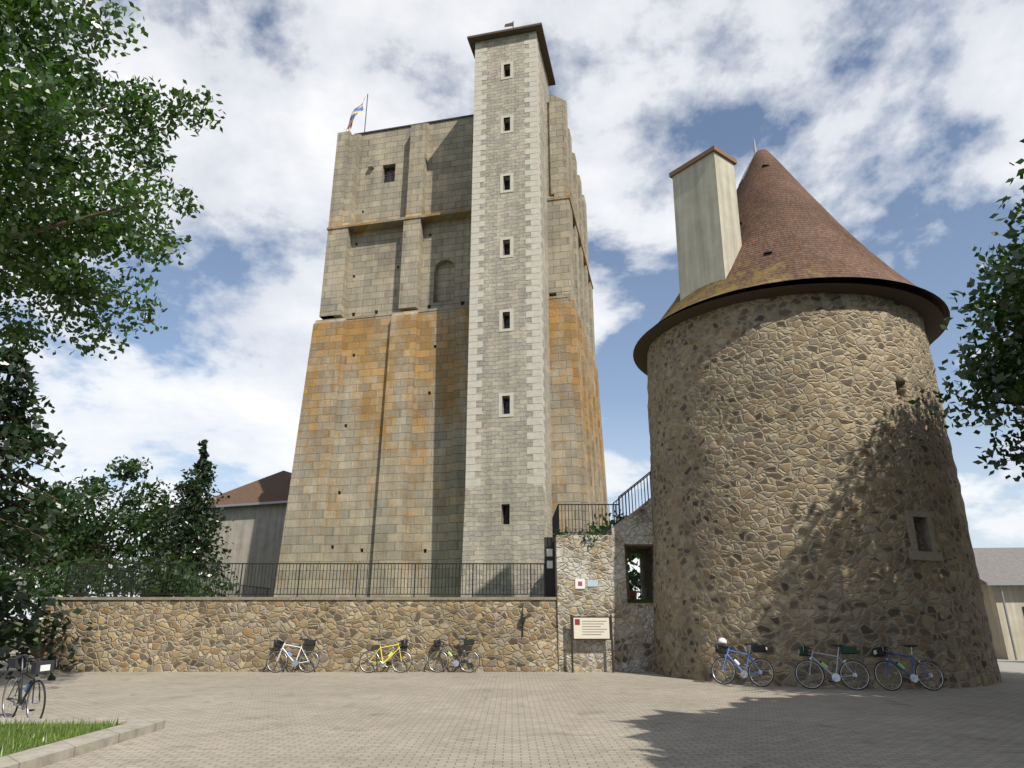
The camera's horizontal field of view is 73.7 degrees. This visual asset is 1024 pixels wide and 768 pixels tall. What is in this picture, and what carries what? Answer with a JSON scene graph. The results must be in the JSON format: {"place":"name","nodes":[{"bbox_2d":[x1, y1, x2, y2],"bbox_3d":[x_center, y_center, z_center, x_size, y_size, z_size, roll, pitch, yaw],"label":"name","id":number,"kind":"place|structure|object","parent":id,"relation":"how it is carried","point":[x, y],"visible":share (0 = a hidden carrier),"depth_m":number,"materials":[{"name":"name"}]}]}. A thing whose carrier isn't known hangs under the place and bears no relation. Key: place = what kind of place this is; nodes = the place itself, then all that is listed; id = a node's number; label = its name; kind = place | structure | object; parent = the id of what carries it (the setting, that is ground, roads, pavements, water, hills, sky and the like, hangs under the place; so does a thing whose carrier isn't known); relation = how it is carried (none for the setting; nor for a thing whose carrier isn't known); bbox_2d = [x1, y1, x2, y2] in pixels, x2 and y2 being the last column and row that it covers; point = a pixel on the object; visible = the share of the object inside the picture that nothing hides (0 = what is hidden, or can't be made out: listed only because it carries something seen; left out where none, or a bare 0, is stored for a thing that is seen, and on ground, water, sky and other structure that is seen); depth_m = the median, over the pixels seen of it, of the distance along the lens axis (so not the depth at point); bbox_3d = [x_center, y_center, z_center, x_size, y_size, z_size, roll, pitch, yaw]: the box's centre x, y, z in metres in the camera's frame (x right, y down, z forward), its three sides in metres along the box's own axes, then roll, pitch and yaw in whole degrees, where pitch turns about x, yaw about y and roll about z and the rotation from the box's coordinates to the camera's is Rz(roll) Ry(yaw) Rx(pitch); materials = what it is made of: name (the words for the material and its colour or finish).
{"place":"outdoors","nodes":[
{"label":"outdoors","id":0,"kind":"place"},
{"bbox_2d":[0,619,41,645],"bbox_3d":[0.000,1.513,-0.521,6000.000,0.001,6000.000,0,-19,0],"label":"ground","id":1,"kind":"structure","parent":0,"point":[37,630],"depth_m":100.99,"materials":[{"name":"beige stone"}]},
{"bbox_2d":[0,325,92,680],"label":"tree","id":2,"kind":"object","parent":1,"relation":"on","point":[16,370],"depth_m":22.22,"materials":[{"name":"green plant"}]},
{"bbox_2d":[627,599,652,602],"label":"terrace","id":3,"kind":"structure","parent":1,"relation":"on","point":[639,600],"depth_m":23.26,"materials":[{"name":"green plant"}]},
{"bbox_2d":[0,547,238,611],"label":"hedge leaves","id":4,"kind":"object","parent":3,"relation":"on","point":[53,585],"visible":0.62,"depth_m":28.63,"materials":[{"name":"green plant"}]},
{"bbox_2d":[194,470,291,596],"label":"building","id":5,"kind":"structure","parent":3,"relation":"on","point":[256,510],"depth_m":44.37,"materials":[{"name":"grey"}]},
{"bbox_2d":[63,471,650,598],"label":"railings","id":6,"kind":"object","parent":3,"relation":"on","point":[555,521],"visible":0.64,"depth_m":23.24,"materials":[{"name":"black metal"}]},
{"bbox_2d":[319,297,582,596],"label":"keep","id":7,"kind":"structure","parent":3,"relation":"on","point":[351,515],"depth_m":36.90,"materials":[{"name":"beige stone"}]},
{"bbox_2d":[274,306,468,596],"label":"keep pilasters","id":8,"kind":"object","parent":7,"relation":"attached to","point":[303,537],"visible":0.58,"depth_m":37.13,"materials":[{"name":"beige stone"}]},
{"bbox_2d":[316,95,608,534],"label":"buttresses","id":9,"kind":"structure","parent":7,"relation":"on","point":[569,272],"depth_m":42.14,"materials":[{"name":"beige stone"}]},
{"bbox_2d":[346,218,470,316],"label":"recessed wall panel","id":10,"kind":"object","parent":9,"relation":"on","point":[374,275],"visible":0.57,"depth_m":42.04,"materials":[{"name":"beige stone"}]},
{"bbox_2d":[354,116,473,223],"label":"wall panels","id":11,"kind":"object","parent":9,"relation":"on","point":[449,167],"visible":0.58,"depth_m":44.58,"materials":[{"name":"beige stone"}]},
{"bbox_2d":[368,159,374,168],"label":"keep corbel","id":12,"kind":"object","parent":11,"relation":"attached to","point":[371,165],"visible":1,"depth_m":45.33,"materials":[{"name":"beige stone"}]},
{"bbox_2d":[384,167,394,182],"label":"window","id":13,"kind":"structure","parent":11,"relation":"attached to","point":[389,175],"depth_m":45.41,"materials":[{"name":"black"}]},
{"bbox_2d":[355,102,548,134],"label":"parapet coping","id":14,"kind":"object","parent":11,"relation":"on","point":[447,119],"visible":0.14,"depth_m":45.80,"materials":[{"name":"grey stone"}]},
{"bbox_2d":[346,94,367,131],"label":"flag","id":15,"kind":"object","parent":14,"relation":"on","point":[357,110],"visible":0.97,"depth_m":47.56,"materials":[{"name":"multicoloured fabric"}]},
{"bbox_2d":[461,31,551,596],"bbox_3d":[0.060,-4.239,37.908,4.040,34.500,4.350,-4,-19,12],"label":"turret","id":16,"kind":"object","parent":3,"relation":"on","point":[504,473],"visible":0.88,"depth_m":34.97,"materials":[{"name":"beige stone"}]},
{"bbox_2d":[498,61,512,523],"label":"window surrounds","id":17,"kind":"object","parent":16,"relation":"attached to","point":[510,311],"depth_m":36.87,"materials":[{"name":"beige stone"}]},
{"bbox_2d":[465,33,545,489],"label":"corner quoins","id":18,"kind":"object","parent":16,"relation":"attached to","point":[537,434],"visible":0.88,"depth_m":36.33,"materials":[{"name":"beige stone"}]},
{"bbox_2d":[504,69,509,523],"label":"windows","id":19,"kind":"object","parent":16,"relation":"attached to","point":[507,401],"visible":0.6,"depth_m":35.87,"materials":[{"name":"grey glass"}]},
{"bbox_2d":[467,21,555,85],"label":"turret roof","id":20,"kind":"structure","parent":16,"relation":"on","point":[474,39],"depth_m":41.74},
{"bbox_2d":[629,591,636,598],"bbox_3d":[4.750,8.410,27.035,0.440,0.400,0.418,0,-19,0],"label":"flower pot","id":21,"kind":"object","parent":3,"relation":"on","point":[633,594],"visible":0.47,"depth_m":26.89,"materials":[{"name":"brown ceramic"}]},
{"bbox_2d":[0,716,125,755],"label":"grass","id":22,"kind":"structure","parent":0,"point":[17,730],"depth_m":9.45,"materials":[{"name":"green plant"}]},
{"bbox_2d":[0,509,125,598],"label":"terrace tree","id":23,"kind":"object","parent":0,"point":[4,537],"depth_m":40.26,"materials":[{"name":"green plant"}]},
{"bbox_2d":[3,454,180,589],"bbox_3d":[-22.614,8.078,37.920,9.549,8.216,9.911,0,-19,0],"label":"terrace tree","id":24,"kind":"object","parent":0,"point":[134,520],"depth_m":36.27,"materials":[{"name":"green plant"}]},
{"bbox_2d":[0,0,225,360],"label":"tree","id":25,"kind":"object","parent":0,"point":[39,108],"depth_m":13.58,"materials":[{"name":"green plant"}]},
{"bbox_2d":[128,439,236,596],"bbox_3d":[-16.968,7.361,36.128,5.362,9.227,5.224,0,-19,0],"label":"conifer tree","id":26,"kind":"object","parent":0,"point":[203,542],"depth_m":35.62,"materials":[{"name":"green plant"}]},
{"bbox_2d":[266,638,318,672],"bbox_3d":[-6.950,8.651,21.745,1.671,1.020,0.432,0,-30,0],"label":"bicycle","id":27,"kind":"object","parent":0,"point":[306,642],"depth_m":21.76,"materials":[{"name":"white paint"}]},
{"bbox_2d":[359,639,411,672],"bbox_3d":[-4.006,8.650,21.732,1.671,1.020,0.432,1,-32,-3],"label":"bicycle","id":28,"kind":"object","parent":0,"point":[404,642],"depth_m":21.70,"materials":[{"name":"yellow paint"}]},
{"bbox_2d":[428,638,479,672],"bbox_3d":[-1.846,8.655,21.768,1.671,1.020,0.432,-1,-28,3],"label":"bicycle","id":29,"kind":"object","parent":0,"point":[437,643],"depth_m":21.78,"materials":[{"name":"black paint"}]},
{"bbox_2d":[0,646,1023,767],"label":"paved square","id":30,"kind":"structure","parent":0,"point":[435,720],"depth_m":11.36,"materials":[{"name":"beige stone"}]},
{"bbox_2d":[2,655,57,718],"bbox_3d":[-8.041,5.034,11.266,1.671,1.020,0.432,-13,-19,34],"label":"bicycle","id":31,"kind":"object","parent":30,"relation":"on","point":[37,667],"visible":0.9,"depth_m":11.20,"materials":[{"name":"grey paint"}]},
{"bbox_2d":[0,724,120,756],"bbox_3d":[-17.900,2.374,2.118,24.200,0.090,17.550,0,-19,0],"label":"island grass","id":32,"kind":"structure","parent":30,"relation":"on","point":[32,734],"depth_m":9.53,"materials":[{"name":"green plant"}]},
{"bbox_2d":[0,717,164,767],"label":"kerb","id":33,"kind":"structure","parent":30,"relation":"on","point":[69,748],"depth_m":9.01,"materials":[{"name":"concrete"}]},
{"bbox_2d":[33,600,558,671],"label":"retaining wall","id":34,"kind":"structure","parent":30,"relation":"on","point":[182,635],"depth_m":22.23,"materials":[{"name":"beige stone"}]},
{"bbox_2d":[45,597,556,599],"bbox_3d":[-6.970,7.220,22.950,16.940,0.090,0.800,0,-19,0],"label":"wall coping","id":35,"kind":"object","parent":34,"relation":"on","point":[306,598],"depth_m":22.57,"materials":[{"name":"beige stone"}]},
{"bbox_2d":[520,608,524,636],"bbox_3d":[0.350,7.768,22.253,0.160,0.900,0.140,0,-19,0],"label":"wall bracket","id":36,"kind":"object","parent":34,"relation":"attached to","point":[522,619],"depth_m":22.23,"materials":[{"name":"black metal"}]},
{"bbox_2d":[570,614,613,672],"bbox_3d":[2.550,8.268,21.771,1.340,1.740,0.066,0,-19,0],"label":"sign board","id":37,"kind":"object","parent":30,"relation":"on","point":[590,627],"visible":1,"depth_m":21.88,"materials":[{"name":"beige"}]},
{"bbox_2d":[554,535,654,671],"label":"gate block","id":38,"kind":"structure","parent":30,"relation":"on","point":[606,566],"depth_m":22.50,"materials":[{"name":"beige stone"}]},
{"bbox_2d":[544,537,555,596],"bbox_3d":[1.300,6.296,23.506,0.360,2.000,0.090,0,-19,0],"label":"gate door","id":39,"kind":"structure","parent":38,"relation":"attached to","point":[549,554],"depth_m":23.48,"materials":[{"name":"black metal"}]},
{"bbox_2d":[575,579,597,588],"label":"wall signs","id":40,"kind":"object","parent":38,"relation":"attached to","point":[579,583],"visible":1,"depth_m":22.65,"materials":[{"name":"white"}]},
{"bbox_2d":[552,510,641,597],"bbox_3d":[4.314,6.938,27.846,5.877,4.689,10.552,0,-19,0],"label":"tree","id":41,"kind":"object","parent":38,"relation":"on","point":[631,557],"visible":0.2,"depth_m":30.00,"materials":[{"name":"green plant"}]},
{"bbox_2d":[606,499,653,534],"bbox_3d":[4.650,4.418,24.179,2.500,2.010,1.400,0,-19,0],"label":"stair flank","id":42,"kind":"object","parent":38,"relation":"on","point":[639,521],"visible":0.43,"depth_m":23.32,"materials":[{"name":"grey stone"}]},
{"bbox_2d":[647,293,1001,688],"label":"round tower","id":43,"kind":"structure","parent":30,"relation":"on","point":[801,458],"depth_m":18.97,"materials":[{"name":"beige stone"}]},
{"bbox_2d":[633,283,943,375],"bbox_3d":[9.544,-1.214,24.532,10.240,0.070,10.240,1,-19,0],"label":"roof eave","id":44,"kind":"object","parent":43,"relation":"on","point":[930,313],"depth_m":20.84,"materials":[{"name":"brown"}]},
{"bbox_2d":[653,149,949,337],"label":"tower roof","id":45,"kind":"structure","parent":44,"relation":"on","point":[795,227],"depth_m":22.58,"materials":[{"name":"brown tile"}]},
{"bbox_2d":[669,145,745,312],"bbox_3d":[6.783,-5.146,23.636,1.353,5.845,2.077,14,-23,-35],"label":"chimney","id":46,"kind":"object","parent":45,"relation":"on","point":[708,235],"visible":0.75,"depth_m":23.29,"materials":[{"name":"beige"}]},
{"bbox_2d":[739,140,756,183],"bbox_3d":[9.726,-8.892,27.176,1.600,2.302,1.600,1,-19,0],"label":"lightning rod","id":47,"kind":"object","parent":45,"relation":"on","point":[755,150],"visible":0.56,"depth_m":27.18,"materials":[{"name":"silver metal"}]},
{"bbox_2d":[739,164,771,253],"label":"roof vents","id":48,"kind":"object","parent":45,"relation":"on","point":[767,252],"visible":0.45,"depth_m":21.94,"materials":[{"name":"black"}]},
{"bbox_2d":[904,510,943,560],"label":"tower window frames","id":49,"kind":"structure","parent":43,"relation":"attached to","point":[915,553],"depth_m":17.96,"materials":[{"name":"stone"}]},
{"bbox_2d":[0,0,1023,618],"label":"sky","id":50,"kind":"structure","parent":0,"point":[903,120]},
{"bbox_2d":[712,638,773,686],"bbox_3d":[5.919,7.150,17.585,1.671,1.156,0.432,-16,-37,39],"label":"bicycle","id":51,"kind":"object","parent":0,"point":[721,648],"depth_m":17.55,"materials":[{"name":"blue paint"}]},
{"bbox_2d":[795,644,869,689],"bbox_3d":[7.739,6.872,16.575,1.671,1.020,0.432,-6,-32,17],"label":"bicycle","id":52,"kind":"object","parent":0,"point":[803,651],"depth_m":16.57,"materials":[{"name":"grey paint"}]},
{"bbox_2d":[872,645,943,690],"bbox_3d":[9.453,6.794,16.347,1.671,1.020,0.432,1,-31,-2],"label":"bicycle","id":53,"kind":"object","parent":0,"point":[879,652],"depth_m":16.33,"materials":[{"name":"blue paint"}]},
{"bbox_2d":[907,158,1023,481],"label":"tree","id":54,"kind":"object","parent":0,"point":[1000,371],"depth_m":16.32,"materials":[{"name":"green plant"}]},
{"bbox_2d":[997,659,1023,672],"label":"wall","id":55,"kind":"structure","parent":0,"point":[1010,666],"depth_m":24.23,"materials":[{"name":"white paint"}]},
{"bbox_2d":[973,547,1023,659],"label":"house","id":56,"kind":"structure","parent":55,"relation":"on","point":[1001,572],"depth_m":29.16,"materials":[{"name":"paint"}]}
]}

